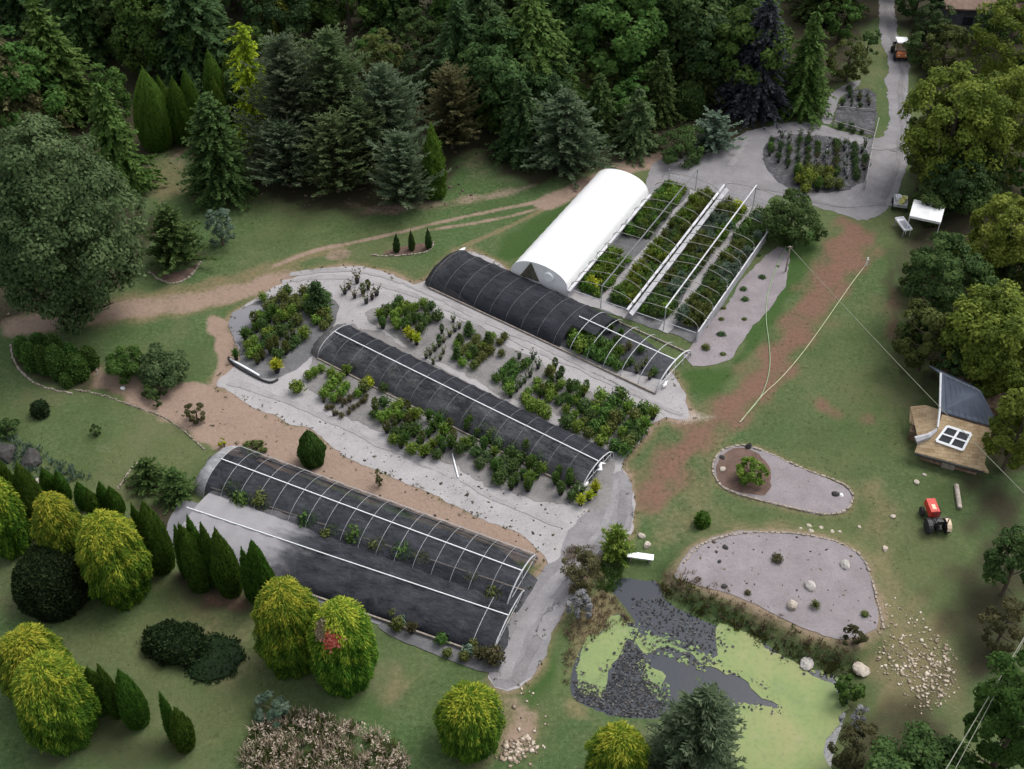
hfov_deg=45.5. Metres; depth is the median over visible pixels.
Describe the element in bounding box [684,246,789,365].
gravel strip
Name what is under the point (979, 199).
broadleaf tree
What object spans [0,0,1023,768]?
ground
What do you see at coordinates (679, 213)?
grassy bedding plant
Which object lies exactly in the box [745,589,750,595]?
weed
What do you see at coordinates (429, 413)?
potted leafy plant
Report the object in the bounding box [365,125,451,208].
juniper tree
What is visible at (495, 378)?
potted shrub
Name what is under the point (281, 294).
potted shrub
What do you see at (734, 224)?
bedding plant
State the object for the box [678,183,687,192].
bedding plant
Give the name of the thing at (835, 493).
rock
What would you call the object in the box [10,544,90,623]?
yew bush
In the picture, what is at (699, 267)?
bedding plant
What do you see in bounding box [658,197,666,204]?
bedding plant
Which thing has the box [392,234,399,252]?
cypress
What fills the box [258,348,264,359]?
potted upright shrub
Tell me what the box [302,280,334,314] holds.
potted conifer
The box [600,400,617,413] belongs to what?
potted shrub
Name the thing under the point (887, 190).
wheel track
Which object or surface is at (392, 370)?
potted shrub
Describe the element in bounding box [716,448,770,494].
mulch patch
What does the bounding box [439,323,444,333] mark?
potted upright shrub
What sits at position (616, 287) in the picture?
bedding plant
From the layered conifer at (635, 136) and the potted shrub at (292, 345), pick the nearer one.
the potted shrub at (292, 345)
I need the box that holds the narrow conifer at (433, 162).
[422,121,447,200]
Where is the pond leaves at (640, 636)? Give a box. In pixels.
[578,622,831,765]
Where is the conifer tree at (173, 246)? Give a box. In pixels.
[138,200,221,278]
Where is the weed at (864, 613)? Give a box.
[860,609,868,617]
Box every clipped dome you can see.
[13,335,29,362]
[19,341,38,373]
[29,332,45,345]
[33,344,48,376]
[42,333,62,347]
[44,343,65,381]
[58,370,74,388]
[61,342,79,355]
[62,352,90,384]
[78,344,99,371]
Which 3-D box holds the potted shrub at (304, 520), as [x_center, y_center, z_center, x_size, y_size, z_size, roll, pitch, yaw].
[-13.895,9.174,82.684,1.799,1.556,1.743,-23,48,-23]
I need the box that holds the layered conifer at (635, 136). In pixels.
[606,85,665,167]
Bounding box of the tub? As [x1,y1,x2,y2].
[895,194,901,200]
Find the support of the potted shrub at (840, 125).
on the ground at (946, 590)
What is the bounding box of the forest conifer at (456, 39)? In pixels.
[420,0,493,127]
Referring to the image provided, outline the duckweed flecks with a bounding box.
[575,616,845,711]
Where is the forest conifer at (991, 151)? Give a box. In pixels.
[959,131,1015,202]
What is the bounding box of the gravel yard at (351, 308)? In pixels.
[217,252,689,690]
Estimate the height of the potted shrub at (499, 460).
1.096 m
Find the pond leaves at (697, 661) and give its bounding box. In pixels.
[640,633,715,664]
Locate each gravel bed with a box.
[675,530,877,638]
[712,445,851,514]
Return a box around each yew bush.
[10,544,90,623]
[140,618,209,667]
[184,631,249,683]
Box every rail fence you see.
[832,120,874,137]
[838,104,876,111]
[864,118,879,188]
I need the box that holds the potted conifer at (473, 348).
[467,345,479,358]
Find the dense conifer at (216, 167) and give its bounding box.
[174,91,263,213]
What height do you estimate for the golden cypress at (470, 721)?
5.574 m
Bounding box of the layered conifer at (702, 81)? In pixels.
[672,8,724,116]
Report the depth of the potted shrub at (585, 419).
90.14 m
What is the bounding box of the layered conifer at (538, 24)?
[465,0,590,134]
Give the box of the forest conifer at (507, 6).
[470,0,541,25]
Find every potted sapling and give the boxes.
[340,281,348,294]
[344,278,352,289]
[350,287,357,298]
[352,266,360,283]
[361,292,368,303]
[367,287,375,299]
[371,283,381,295]
[423,347,427,358]
[426,346,433,355]
[429,355,436,364]
[430,341,438,351]
[445,327,452,336]
[464,405,472,416]
[514,377,521,391]
[515,348,522,358]
[518,375,524,387]
[526,363,533,377]
[530,347,536,359]
[534,356,541,368]
[634,360,642,373]
[639,358,646,368]
[646,367,654,379]
[776,152,781,162]
[779,130,785,138]
[845,146,851,155]
[860,141,866,152]
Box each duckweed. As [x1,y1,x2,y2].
[576,615,634,697]
[633,634,711,665]
[641,666,665,700]
[711,623,849,768]
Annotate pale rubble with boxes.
[491,687,548,767]
[875,596,971,714]
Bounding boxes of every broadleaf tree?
[0,112,149,334]
[88,62,132,121]
[108,0,207,83]
[351,27,405,85]
[573,55,619,98]
[823,0,864,40]
[862,719,976,768]
[891,297,957,370]
[897,60,1018,191]
[902,230,999,318]
[904,103,963,177]
[920,22,970,75]
[920,155,1003,214]
[938,278,1023,398]
[950,191,1023,294]
[954,64,1023,184]
[959,649,1023,768]
[961,0,1023,78]
[981,387,1023,471]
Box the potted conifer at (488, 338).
[480,331,494,344]
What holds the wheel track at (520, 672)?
on the gravel road at (582, 532)
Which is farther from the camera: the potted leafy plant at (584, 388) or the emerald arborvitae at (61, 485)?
the potted leafy plant at (584, 388)
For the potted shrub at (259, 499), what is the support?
on the ground cloth at (529, 579)
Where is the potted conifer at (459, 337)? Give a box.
[454,333,464,344]
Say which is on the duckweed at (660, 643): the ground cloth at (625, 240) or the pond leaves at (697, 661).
the pond leaves at (697, 661)
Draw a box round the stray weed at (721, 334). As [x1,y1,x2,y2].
[715,331,726,336]
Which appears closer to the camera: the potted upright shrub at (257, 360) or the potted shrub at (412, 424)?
the potted shrub at (412, 424)
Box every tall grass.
[236,705,412,768]
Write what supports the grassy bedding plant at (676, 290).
on the ground cloth at (625, 240)
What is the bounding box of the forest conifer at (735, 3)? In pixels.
[717,0,764,68]
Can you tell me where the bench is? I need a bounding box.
[627,552,653,563]
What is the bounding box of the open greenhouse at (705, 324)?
[571,168,785,341]
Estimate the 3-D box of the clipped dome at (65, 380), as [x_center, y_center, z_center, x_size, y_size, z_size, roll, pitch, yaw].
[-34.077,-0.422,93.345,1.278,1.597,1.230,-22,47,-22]
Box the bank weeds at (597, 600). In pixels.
[562,544,632,682]
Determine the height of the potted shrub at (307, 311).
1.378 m
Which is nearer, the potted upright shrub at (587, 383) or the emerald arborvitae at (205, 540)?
the emerald arborvitae at (205, 540)
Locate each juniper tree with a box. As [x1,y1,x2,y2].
[223,29,337,163]
[236,111,323,187]
[272,22,384,154]
[280,108,380,196]
[333,95,406,183]
[340,56,441,163]
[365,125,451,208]
[412,58,488,148]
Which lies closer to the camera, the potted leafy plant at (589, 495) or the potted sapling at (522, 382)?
the potted leafy plant at (589, 495)
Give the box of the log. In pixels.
[954,483,961,508]
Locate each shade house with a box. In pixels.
[182,487,524,656]
[194,445,537,603]
[311,324,613,491]
[425,247,691,393]
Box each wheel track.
[226,378,564,527]
[282,274,661,407]
[289,267,682,415]
[510,489,628,683]
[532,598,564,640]
[727,129,897,165]
[756,186,886,207]
[880,0,904,198]
[886,8,908,205]
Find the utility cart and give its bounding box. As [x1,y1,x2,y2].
[891,194,907,211]
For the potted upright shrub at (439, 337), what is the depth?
96.49 m
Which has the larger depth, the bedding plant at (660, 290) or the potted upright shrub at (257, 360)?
the bedding plant at (660, 290)
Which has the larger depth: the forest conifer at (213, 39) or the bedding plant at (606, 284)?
the forest conifer at (213, 39)
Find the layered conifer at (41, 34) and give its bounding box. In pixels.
[19,0,125,139]
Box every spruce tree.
[691,106,746,153]
[706,0,800,132]
[775,5,836,129]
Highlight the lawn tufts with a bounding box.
[0,172,917,760]
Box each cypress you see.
[0,477,32,561]
[0,621,73,700]
[10,648,101,756]
[28,490,83,555]
[74,508,153,611]
[250,574,319,680]
[305,593,379,699]
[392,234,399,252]
[408,229,414,250]
[424,228,432,248]
[431,679,506,766]
[581,719,650,768]
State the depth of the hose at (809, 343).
97.22 m
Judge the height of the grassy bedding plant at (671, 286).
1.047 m
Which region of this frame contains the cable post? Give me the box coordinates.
[785,246,792,271]
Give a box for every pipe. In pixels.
[227,356,278,382]
[230,358,259,375]
[452,453,458,477]
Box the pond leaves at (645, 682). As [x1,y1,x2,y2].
[572,597,725,716]
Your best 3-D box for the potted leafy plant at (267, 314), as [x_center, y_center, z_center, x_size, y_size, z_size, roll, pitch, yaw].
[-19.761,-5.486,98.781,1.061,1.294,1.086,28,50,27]
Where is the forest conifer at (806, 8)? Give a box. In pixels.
[779,0,869,28]
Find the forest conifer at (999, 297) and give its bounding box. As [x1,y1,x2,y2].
[961,280,1010,358]
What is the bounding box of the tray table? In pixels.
[894,216,912,236]
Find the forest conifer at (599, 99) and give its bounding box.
[578,73,622,150]
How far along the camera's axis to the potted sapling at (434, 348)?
96.35 m
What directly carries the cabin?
on the ground at (946, 590)
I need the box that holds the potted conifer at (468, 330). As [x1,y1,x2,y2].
[462,321,477,337]
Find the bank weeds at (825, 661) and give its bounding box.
[659,578,859,679]
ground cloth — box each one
[167,500,505,624]
[205,454,537,611]
[228,305,263,345]
[237,297,339,377]
[307,323,614,511]
[319,333,606,490]
[320,596,508,651]
[365,303,649,451]
[378,623,500,671]
[560,314,673,379]
[576,181,765,342]
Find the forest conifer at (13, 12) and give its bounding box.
[0,0,54,38]
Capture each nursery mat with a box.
[762,134,871,192]
[835,88,877,134]
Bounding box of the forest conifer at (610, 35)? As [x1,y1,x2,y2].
[587,0,638,59]
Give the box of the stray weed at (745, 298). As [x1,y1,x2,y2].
[740,296,749,301]
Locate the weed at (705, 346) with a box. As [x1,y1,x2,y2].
[701,342,710,350]
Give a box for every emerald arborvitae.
[0,460,12,483]
[11,460,43,536]
[38,466,57,498]
[53,469,72,500]
[73,481,85,510]
[83,487,102,514]
[84,666,107,717]
[95,481,106,508]
[96,663,120,719]
[104,485,125,516]
[114,668,150,730]
[130,501,138,529]
[133,65,173,152]
[137,500,175,575]
[156,74,173,141]
[158,691,172,741]
[167,77,195,146]
[168,706,195,754]
[172,524,184,577]
[177,522,182,550]
[179,525,212,593]
[180,69,199,134]
[186,514,199,542]
[199,521,214,586]
[202,48,220,91]
[210,77,232,138]
[210,529,242,598]
[221,54,242,125]
[239,546,251,602]
[243,539,274,604]
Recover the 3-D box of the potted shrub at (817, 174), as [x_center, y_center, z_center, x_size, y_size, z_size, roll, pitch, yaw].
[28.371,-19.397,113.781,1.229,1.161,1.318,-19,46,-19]
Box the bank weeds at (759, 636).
[657,574,854,680]
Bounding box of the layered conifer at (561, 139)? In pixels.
[515,84,624,188]
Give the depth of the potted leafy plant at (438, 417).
89.69 m
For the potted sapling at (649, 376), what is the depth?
93.92 m
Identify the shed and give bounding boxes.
[933,0,1023,36]
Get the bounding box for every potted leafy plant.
[230,347,240,359]
[238,325,252,340]
[251,320,261,332]
[261,310,273,323]
[267,356,284,373]
[268,303,278,316]
[341,364,352,375]
[374,307,383,319]
[390,409,404,423]
[394,434,406,448]
[398,430,411,442]
[402,324,414,337]
[405,327,414,341]
[405,620,419,634]
[407,407,420,421]
[408,425,418,437]
[409,303,418,312]
[410,332,421,344]
[411,301,420,311]
[417,444,430,458]
[422,443,431,455]
[423,408,434,421]
[424,427,433,437]
[426,418,438,432]
[426,437,437,449]
[432,410,446,428]
[436,420,450,436]
[458,434,470,445]
[472,645,486,660]
[487,426,498,437]
[489,445,500,457]
[522,468,538,485]
[572,409,581,418]
[574,493,586,505]
[580,383,589,396]
[583,488,596,500]
[587,478,602,493]
[606,323,615,332]
[612,344,624,358]
[617,327,624,336]
[620,400,633,414]
[638,415,653,431]
[647,404,661,419]
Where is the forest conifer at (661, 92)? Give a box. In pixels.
[644,50,688,131]
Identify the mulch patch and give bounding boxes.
[152,262,197,281]
[383,243,426,254]
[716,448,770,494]
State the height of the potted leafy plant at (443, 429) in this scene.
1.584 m
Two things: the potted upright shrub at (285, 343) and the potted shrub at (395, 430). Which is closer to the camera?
the potted shrub at (395, 430)
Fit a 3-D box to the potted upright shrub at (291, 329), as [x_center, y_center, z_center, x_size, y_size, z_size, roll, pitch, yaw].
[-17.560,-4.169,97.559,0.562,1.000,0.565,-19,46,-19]
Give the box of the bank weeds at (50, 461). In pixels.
[0,433,91,482]
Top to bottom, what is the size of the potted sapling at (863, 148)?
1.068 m
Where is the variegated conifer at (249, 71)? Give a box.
[223,22,266,154]
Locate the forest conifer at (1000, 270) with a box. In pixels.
[964,227,1017,286]
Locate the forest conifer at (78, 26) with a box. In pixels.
[45,0,135,70]
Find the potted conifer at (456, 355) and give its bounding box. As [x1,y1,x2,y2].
[450,346,463,360]
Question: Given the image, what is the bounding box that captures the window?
[962,17,973,24]
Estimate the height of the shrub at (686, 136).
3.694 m
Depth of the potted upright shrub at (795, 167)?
114.33 m
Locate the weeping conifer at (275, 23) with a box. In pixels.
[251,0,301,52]
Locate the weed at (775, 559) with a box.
[770,552,783,564]
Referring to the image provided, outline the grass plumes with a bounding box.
[240,705,411,768]
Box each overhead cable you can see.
[790,247,1023,492]
[946,637,1023,768]
[955,640,1023,768]
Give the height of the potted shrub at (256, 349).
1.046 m
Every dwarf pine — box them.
[124,456,166,496]
[149,464,197,514]
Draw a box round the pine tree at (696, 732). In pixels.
[636,677,747,768]
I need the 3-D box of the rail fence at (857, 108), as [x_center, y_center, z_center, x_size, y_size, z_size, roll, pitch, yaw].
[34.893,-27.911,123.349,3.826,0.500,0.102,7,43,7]
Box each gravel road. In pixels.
[489,471,633,688]
[646,0,910,219]
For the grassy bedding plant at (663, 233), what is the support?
on the ground cloth at (625, 240)
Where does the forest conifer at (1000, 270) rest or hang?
on the ground at (946, 590)
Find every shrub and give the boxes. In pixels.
[0,417,19,438]
[29,398,50,419]
[89,423,101,435]
[105,345,143,384]
[137,342,190,390]
[141,381,166,399]
[152,396,161,406]
[184,402,204,423]
[204,207,235,246]
[218,437,226,446]
[220,477,241,497]
[229,489,251,507]
[241,338,253,349]
[241,440,267,459]
[244,348,254,359]
[246,327,255,335]
[248,311,257,322]
[248,334,259,345]
[248,486,270,510]
[250,343,260,354]
[253,353,260,364]
[253,689,290,728]
[255,309,264,318]
[256,340,265,348]
[257,290,268,301]
[257,316,268,328]
[258,328,272,338]
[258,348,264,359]
[261,299,274,311]
[261,331,273,344]
[265,337,273,354]
[267,324,275,331]
[269,294,278,303]
[270,346,285,361]
[272,314,279,324]
[272,335,279,349]
[273,322,288,336]
[276,288,288,301]
[276,309,285,324]
[280,283,294,295]
[280,300,287,310]
[280,339,289,354]
[282,308,291,320]
[283,330,290,340]
[285,296,295,304]
[285,303,297,315]
[285,319,296,328]
[286,340,296,349]
[288,378,306,393]
[289,327,295,336]
[289,332,301,345]
[290,293,301,301]
[291,312,304,325]
[292,296,303,309]
[295,324,311,339]
[296,507,318,529]
[297,284,309,295]
[301,294,309,301]
[303,302,314,315]
[303,370,313,379]
[309,314,322,324]
[310,366,319,375]
[315,305,326,318]
[317,363,326,371]
[318,319,329,329]
[318,386,329,398]
[319,528,330,538]
[321,306,331,315]
[322,379,334,392]
[324,404,330,409]
[325,313,334,323]
[325,365,336,376]
[326,523,341,535]
[327,373,341,387]
[328,392,337,401]
[333,371,345,383]
[334,382,347,396]
[336,395,341,401]
[338,411,344,417]
[341,380,350,389]
[344,522,365,544]
[354,387,363,397]
[357,377,371,392]
[358,282,366,294]
[361,396,367,402]
[364,375,374,387]
[364,535,387,551]
[365,279,370,289]
[368,408,377,417]
[370,397,378,411]
[374,409,389,422]
[375,468,386,486]
[377,380,389,391]
[378,315,386,328]
[378,393,391,408]
[381,304,390,316]
[382,420,390,433]
[383,407,394,417]
[384,302,394,310]
[385,365,397,376]
[387,433,398,444]
[388,308,401,319]
[388,399,403,411]
[388,425,401,435]
[388,615,405,631]
[389,414,397,426]
[389,539,414,560]
[390,317,404,329]
[391,300,398,308]
[392,294,403,303]
[394,306,404,315]
[394,397,405,408]
[397,301,408,309]
[397,421,410,433]
[400,317,408,331]
[403,307,409,316]
[403,412,412,423]
[404,399,410,409]
[404,440,418,454]
[405,314,412,326]
[408,550,429,564]
[409,420,424,433]
[410,311,417,324]
[413,322,427,333]
[413,406,423,418]
[415,436,422,444]
[416,312,424,319]
[418,297,427,307]
[418,315,428,326]
[418,430,425,443]
[423,305,429,313]
[423,312,433,322]
[425,300,435,310]
[430,448,443,459]
[431,307,443,320]
[432,631,449,646]
[436,334,442,346]
[438,436,447,452]
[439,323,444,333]
[441,647,453,657]
[445,417,453,430]
[445,434,454,448]
[449,428,457,441]
[451,438,466,455]
[453,339,460,346]
[457,356,468,366]
[457,651,471,661]
[459,345,466,355]
[461,343,467,350]
[461,643,473,656]
[463,417,470,431]
[464,568,481,581]
[465,350,472,358]
[466,341,474,348]
[467,415,473,426]
[467,434,478,444]
[467,638,478,648]
[468,359,480,370]
[468,443,482,457]
[470,334,482,344]
[473,356,482,364]
[473,456,486,468]
[474,427,480,437]
[475,341,482,350]
[475,351,487,360]
[475,462,483,469]
[478,341,487,348]
[478,420,489,433]
[479,435,488,449]
[480,448,493,461]
[482,643,506,666]
[484,342,495,355]
[484,584,502,599]
[486,433,492,443]
[487,456,504,469]
[489,331,496,339]
[489,371,502,382]
[490,435,503,448]
[490,471,506,485]
[491,459,498,471]
[493,465,509,478]
[495,337,504,344]
[496,348,505,356]
[498,367,507,377]
[499,453,508,461]
[500,331,509,340]
[501,363,510,370]
[501,375,510,385]
[501,380,515,394]
[503,443,518,457]
[504,459,520,474]
[506,359,513,367]
[506,375,516,382]
[506,456,521,465]
[507,439,519,448]
[507,476,515,490]
[508,367,518,377]
[511,363,521,373]
[512,449,525,461]
[512,471,519,485]
[518,357,529,369]
[519,467,526,480]
[520,394,531,405]
[521,439,530,455]
[522,399,536,411]
[523,386,532,394]
[523,475,532,491]
[525,456,533,471]
[529,454,535,463]
[532,383,539,391]
[532,450,544,462]
[532,460,541,478]
[533,376,543,384]
[533,397,546,409]
[536,400,549,414]
[536,461,549,472]
[537,388,542,397]
[537,406,553,419]
[544,381,554,389]
[544,384,557,395]
[544,392,553,401]
[545,388,556,397]
[548,374,554,382]
[551,471,559,484]
[552,356,558,367]
[553,394,565,404]
[555,371,560,381]
[555,377,565,388]
[555,480,565,495]
[556,464,562,477]
[557,410,576,430]
[559,365,565,377]
[560,391,569,400]
[560,546,604,593]
[561,403,570,412]
[564,472,573,487]
[565,378,573,393]
[565,467,574,477]
[565,589,592,618]
[566,327,578,336]
[566,335,575,347]
[566,394,573,406]
[566,489,577,501]
[569,328,584,344]
[569,480,585,493]
[570,419,584,433]
[571,392,580,403]
[572,339,587,354]
[573,379,580,386]
[573,397,592,412]
[574,385,583,398]
[576,402,582,413]
[577,414,589,426]
[581,337,589,347]
[582,407,596,421]
[582,426,594,438]
[583,333,595,340]
[583,343,597,357]
[583,379,589,390]
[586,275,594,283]
[586,418,599,433]
[587,334,599,347]
[588,403,599,416]
[591,398,603,409]
[592,349,607,362]
[592,434,608,446]
[594,334,606,346]
[594,386,609,401]
[595,415,605,426]
[596,346,607,355]
[596,405,613,424]
[596,423,611,438]
[596,553,627,591]
[598,523,635,567]
[599,338,613,352]
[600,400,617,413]
[603,352,617,365]
[605,393,621,408]
[605,418,617,433]
[607,349,620,359]
[607,407,622,425]
[607,438,621,451]
[611,359,623,371]
[611,385,630,403]
[612,335,620,343]
[615,425,627,437]
[616,408,626,421]
[616,440,634,457]
[619,417,633,429]
[619,432,637,448]
[621,345,627,353]
[621,358,629,366]
[623,398,635,410]
[624,426,643,444]
[625,355,635,364]
[626,341,633,348]
[627,406,643,422]
[631,418,648,436]
[634,399,652,417]
[636,345,646,352]
[649,365,659,375]
[657,123,704,168]
[673,79,705,121]
[693,510,711,529]
[735,200,745,211]
[735,456,769,486]
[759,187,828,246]
[792,172,803,183]
[793,164,799,175]
[795,166,801,175]
[800,178,811,187]
[800,183,811,193]
[801,169,813,182]
[803,162,815,171]
[804,134,813,142]
[804,145,811,152]
[813,165,824,175]
[813,171,821,181]
[814,165,826,175]
[814,175,823,191]
[822,149,830,158]
[823,176,836,188]
[824,164,836,174]
[825,35,871,81]
[827,720,878,768]
[832,155,841,163]
[833,145,840,152]
[834,138,842,144]
[834,175,845,188]
[834,673,865,706]
[837,122,843,128]
[842,624,868,645]
[843,139,850,146]
[849,148,858,158]
[850,157,858,164]
[850,704,868,729]
[851,142,859,151]
[853,172,861,179]
[862,29,881,56]
[896,318,933,351]
[898,248,933,297]
[902,24,945,65]
[907,183,955,226]
[934,345,982,385]
[977,596,1023,654]
[982,524,1023,595]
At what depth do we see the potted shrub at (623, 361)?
94.97 m
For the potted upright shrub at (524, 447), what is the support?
on the ground cloth at (427, 385)
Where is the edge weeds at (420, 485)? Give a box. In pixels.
[214,252,695,685]
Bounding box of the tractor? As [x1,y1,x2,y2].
[919,498,951,533]
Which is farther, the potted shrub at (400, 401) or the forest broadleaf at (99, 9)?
the forest broadleaf at (99, 9)
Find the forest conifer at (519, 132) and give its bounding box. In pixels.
[484,78,544,173]
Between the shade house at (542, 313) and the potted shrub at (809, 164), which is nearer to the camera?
the shade house at (542, 313)
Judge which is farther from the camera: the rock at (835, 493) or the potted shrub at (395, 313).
the potted shrub at (395, 313)
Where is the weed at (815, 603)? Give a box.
[809,599,820,608]
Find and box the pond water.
[570,578,847,766]
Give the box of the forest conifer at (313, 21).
[282,0,358,32]
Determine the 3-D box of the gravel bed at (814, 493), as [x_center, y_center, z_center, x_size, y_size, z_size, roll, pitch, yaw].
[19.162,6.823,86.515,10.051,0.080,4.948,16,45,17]
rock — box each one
[0,443,16,463]
[21,447,41,467]
[638,533,645,538]
[643,541,650,548]
[745,443,751,448]
[787,599,797,609]
[800,657,813,670]
[805,580,815,591]
[832,491,839,495]
[840,559,849,569]
[852,661,870,676]
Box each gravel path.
[570,289,628,317]
[600,190,695,301]
[659,206,754,332]
[821,80,860,123]
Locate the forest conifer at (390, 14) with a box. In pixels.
[353,0,429,33]
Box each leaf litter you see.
[6,128,477,314]
[175,400,539,554]
[228,257,679,681]
[235,392,589,549]
[682,532,875,637]
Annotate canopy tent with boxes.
[905,199,944,233]
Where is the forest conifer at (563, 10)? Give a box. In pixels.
[543,0,610,74]
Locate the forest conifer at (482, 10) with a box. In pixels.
[464,0,508,86]
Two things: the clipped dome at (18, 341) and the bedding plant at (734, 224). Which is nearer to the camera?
the clipped dome at (18, 341)
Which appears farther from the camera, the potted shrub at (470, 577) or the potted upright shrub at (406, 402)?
the potted upright shrub at (406, 402)
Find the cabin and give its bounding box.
[907,365,1001,474]
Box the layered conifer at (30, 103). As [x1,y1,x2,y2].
[0,33,73,152]
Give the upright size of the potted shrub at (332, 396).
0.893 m
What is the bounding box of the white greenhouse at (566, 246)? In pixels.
[511,169,651,296]
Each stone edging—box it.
[9,344,72,393]
[75,389,204,449]
[117,462,137,488]
[148,261,201,283]
[370,241,434,256]
[683,531,884,628]
[711,444,853,515]
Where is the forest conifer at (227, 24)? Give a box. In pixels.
[210,0,234,35]
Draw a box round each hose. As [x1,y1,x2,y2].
[740,265,865,421]
[741,246,786,419]
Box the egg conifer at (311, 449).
[296,429,326,469]
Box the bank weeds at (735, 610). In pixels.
[651,567,854,673]
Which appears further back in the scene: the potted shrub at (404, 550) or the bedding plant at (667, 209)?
the bedding plant at (667, 209)
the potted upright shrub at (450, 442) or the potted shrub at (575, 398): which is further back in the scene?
the potted shrub at (575, 398)
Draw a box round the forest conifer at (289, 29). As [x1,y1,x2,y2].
[285,25,310,85]
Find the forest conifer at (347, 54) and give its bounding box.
[332,28,364,83]
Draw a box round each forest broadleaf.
[0,24,66,133]
[43,0,63,20]
[90,0,164,52]
[219,0,240,8]
[222,65,265,123]
[228,25,272,65]
[241,0,311,39]
[307,0,389,33]
[353,27,396,70]
[390,7,442,59]
[398,43,441,109]
[413,0,446,20]
[427,0,505,37]
[452,15,548,124]
[525,57,580,119]
[562,0,676,91]
[609,75,652,127]
[626,0,684,67]
[642,0,740,80]
[676,4,756,87]
[695,0,795,97]
[894,0,940,20]
[910,1,956,50]
[928,158,987,214]
[974,3,1021,51]
[1004,259,1023,284]
[1007,156,1023,196]
[1011,382,1023,399]
[1015,54,1023,97]
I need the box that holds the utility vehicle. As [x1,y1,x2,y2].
[890,37,907,60]
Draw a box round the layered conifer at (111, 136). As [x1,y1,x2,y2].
[85,82,168,204]
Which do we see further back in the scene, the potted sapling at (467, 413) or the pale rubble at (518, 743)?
the potted sapling at (467, 413)
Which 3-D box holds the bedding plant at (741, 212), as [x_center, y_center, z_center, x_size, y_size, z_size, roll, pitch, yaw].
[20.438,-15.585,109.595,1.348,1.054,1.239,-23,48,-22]
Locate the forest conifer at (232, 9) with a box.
[228,0,286,18]
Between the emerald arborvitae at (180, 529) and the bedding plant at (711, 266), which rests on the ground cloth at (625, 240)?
the bedding plant at (711, 266)
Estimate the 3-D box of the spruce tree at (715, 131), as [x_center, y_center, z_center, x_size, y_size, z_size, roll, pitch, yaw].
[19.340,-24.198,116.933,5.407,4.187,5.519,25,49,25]
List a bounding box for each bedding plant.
[577,280,590,291]
[581,270,597,280]
[585,280,598,294]
[592,288,600,297]
[593,267,605,278]
[595,255,606,264]
[596,280,605,290]
[599,257,614,269]
[600,266,611,276]
[602,278,609,290]
[603,272,616,282]
[605,244,614,253]
[608,249,619,259]
[608,266,620,276]
[609,290,620,303]
[611,284,625,295]
[612,246,624,257]
[614,258,623,269]
[615,289,629,306]
[621,280,628,286]
[623,221,635,236]
[624,284,634,292]
[625,292,637,304]
[626,270,636,278]
[628,263,640,272]
[630,277,641,286]
[632,216,642,224]
[633,222,645,230]
[633,270,644,281]
[634,211,646,220]
[634,228,644,238]
[634,257,646,265]
[638,217,648,226]
[638,303,650,314]
[640,205,649,212]
[640,264,653,273]
[641,248,655,260]
[643,201,652,209]
[643,225,654,236]
[643,275,653,288]
[644,214,651,222]
[644,294,655,310]
[646,209,657,216]
[646,241,658,250]
[646,303,660,317]
[647,257,658,263]
[648,220,658,229]
[649,192,660,201]
[649,215,662,225]
[651,235,663,246]
[651,246,663,257]
[652,285,665,297]
[653,186,665,194]
[653,299,662,311]
[655,251,670,263]
[656,201,664,207]
[657,209,668,220]
[657,281,666,288]
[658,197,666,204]
[659,230,667,237]
[659,306,667,316]
[660,299,674,316]
[661,178,672,188]
[661,205,670,214]
[661,227,670,234]
[661,241,670,250]
[662,191,669,202]
[663,269,676,281]
[663,296,677,311]
[664,291,672,298]
[665,235,672,245]
[665,282,676,291]
[666,219,677,229]
[666,246,675,259]
[667,193,679,205]
[668,267,677,273]
[669,186,681,199]
[669,214,682,227]
[669,229,678,239]
[670,238,679,246]
[670,284,684,296]
[672,262,684,274]
[672,307,688,321]
[674,234,684,243]
[676,210,686,217]
[677,270,685,276]
[677,279,690,287]
[677,304,691,315]
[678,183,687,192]
[678,221,689,231]
[679,222,691,234]
[679,251,692,259]
[680,215,691,223]
[682,244,693,253]
[682,315,694,326]
[683,204,695,215]
[684,256,694,264]
[684,296,696,304]
[685,267,696,277]
[685,272,695,281]
[686,192,698,203]
[686,305,698,315]
[687,238,698,251]
[688,293,697,300]
[689,216,698,223]
[690,263,700,274]
[690,290,701,300]
[690,317,701,326]
[691,205,704,216]
[692,235,702,244]
[692,308,708,323]
[693,200,699,207]
[693,230,706,238]
[693,300,702,311]
[694,260,704,270]
[695,246,703,254]
[695,252,708,265]
[696,241,704,248]
[700,198,708,209]
[700,288,711,299]
[701,278,709,287]
[701,303,711,314]
[702,186,713,193]
[702,243,716,253]
[702,247,711,256]
[703,270,714,279]
[703,273,712,282]
[704,231,715,239]
[704,298,715,307]
[706,211,717,221]
[706,283,715,291]
[707,263,718,273]
[709,261,720,270]
[710,223,717,230]
[710,236,720,245]
[710,272,722,284]
[711,285,723,298]
[711,293,720,301]
[713,226,728,240]
[714,201,725,214]
[714,269,724,277]
[714,280,726,292]
[715,223,729,236]
[716,218,723,224]
[716,263,730,276]
[717,251,727,260]
[718,211,730,221]
[720,218,733,229]
[720,278,730,286]
[723,246,732,254]
[723,255,735,263]
[724,204,734,214]
[725,195,732,203]
[725,201,735,210]
[727,217,738,229]
[728,268,737,277]
[731,244,743,252]
[731,256,744,265]
[731,262,739,270]
[732,226,745,238]
[732,232,741,240]
[733,238,746,248]
[734,205,745,218]
[736,250,746,260]
[736,254,747,263]
[738,225,750,233]
[739,217,753,225]
[741,244,752,256]
[745,238,756,250]
[749,207,758,214]
[749,225,758,235]
[749,236,761,247]
[750,230,762,238]
[752,213,763,222]
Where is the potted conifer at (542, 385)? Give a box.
[537,382,544,394]
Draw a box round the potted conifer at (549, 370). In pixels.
[542,363,555,377]
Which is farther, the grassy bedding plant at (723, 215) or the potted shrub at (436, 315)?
the grassy bedding plant at (723, 215)
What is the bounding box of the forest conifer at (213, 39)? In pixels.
[141,0,237,96]

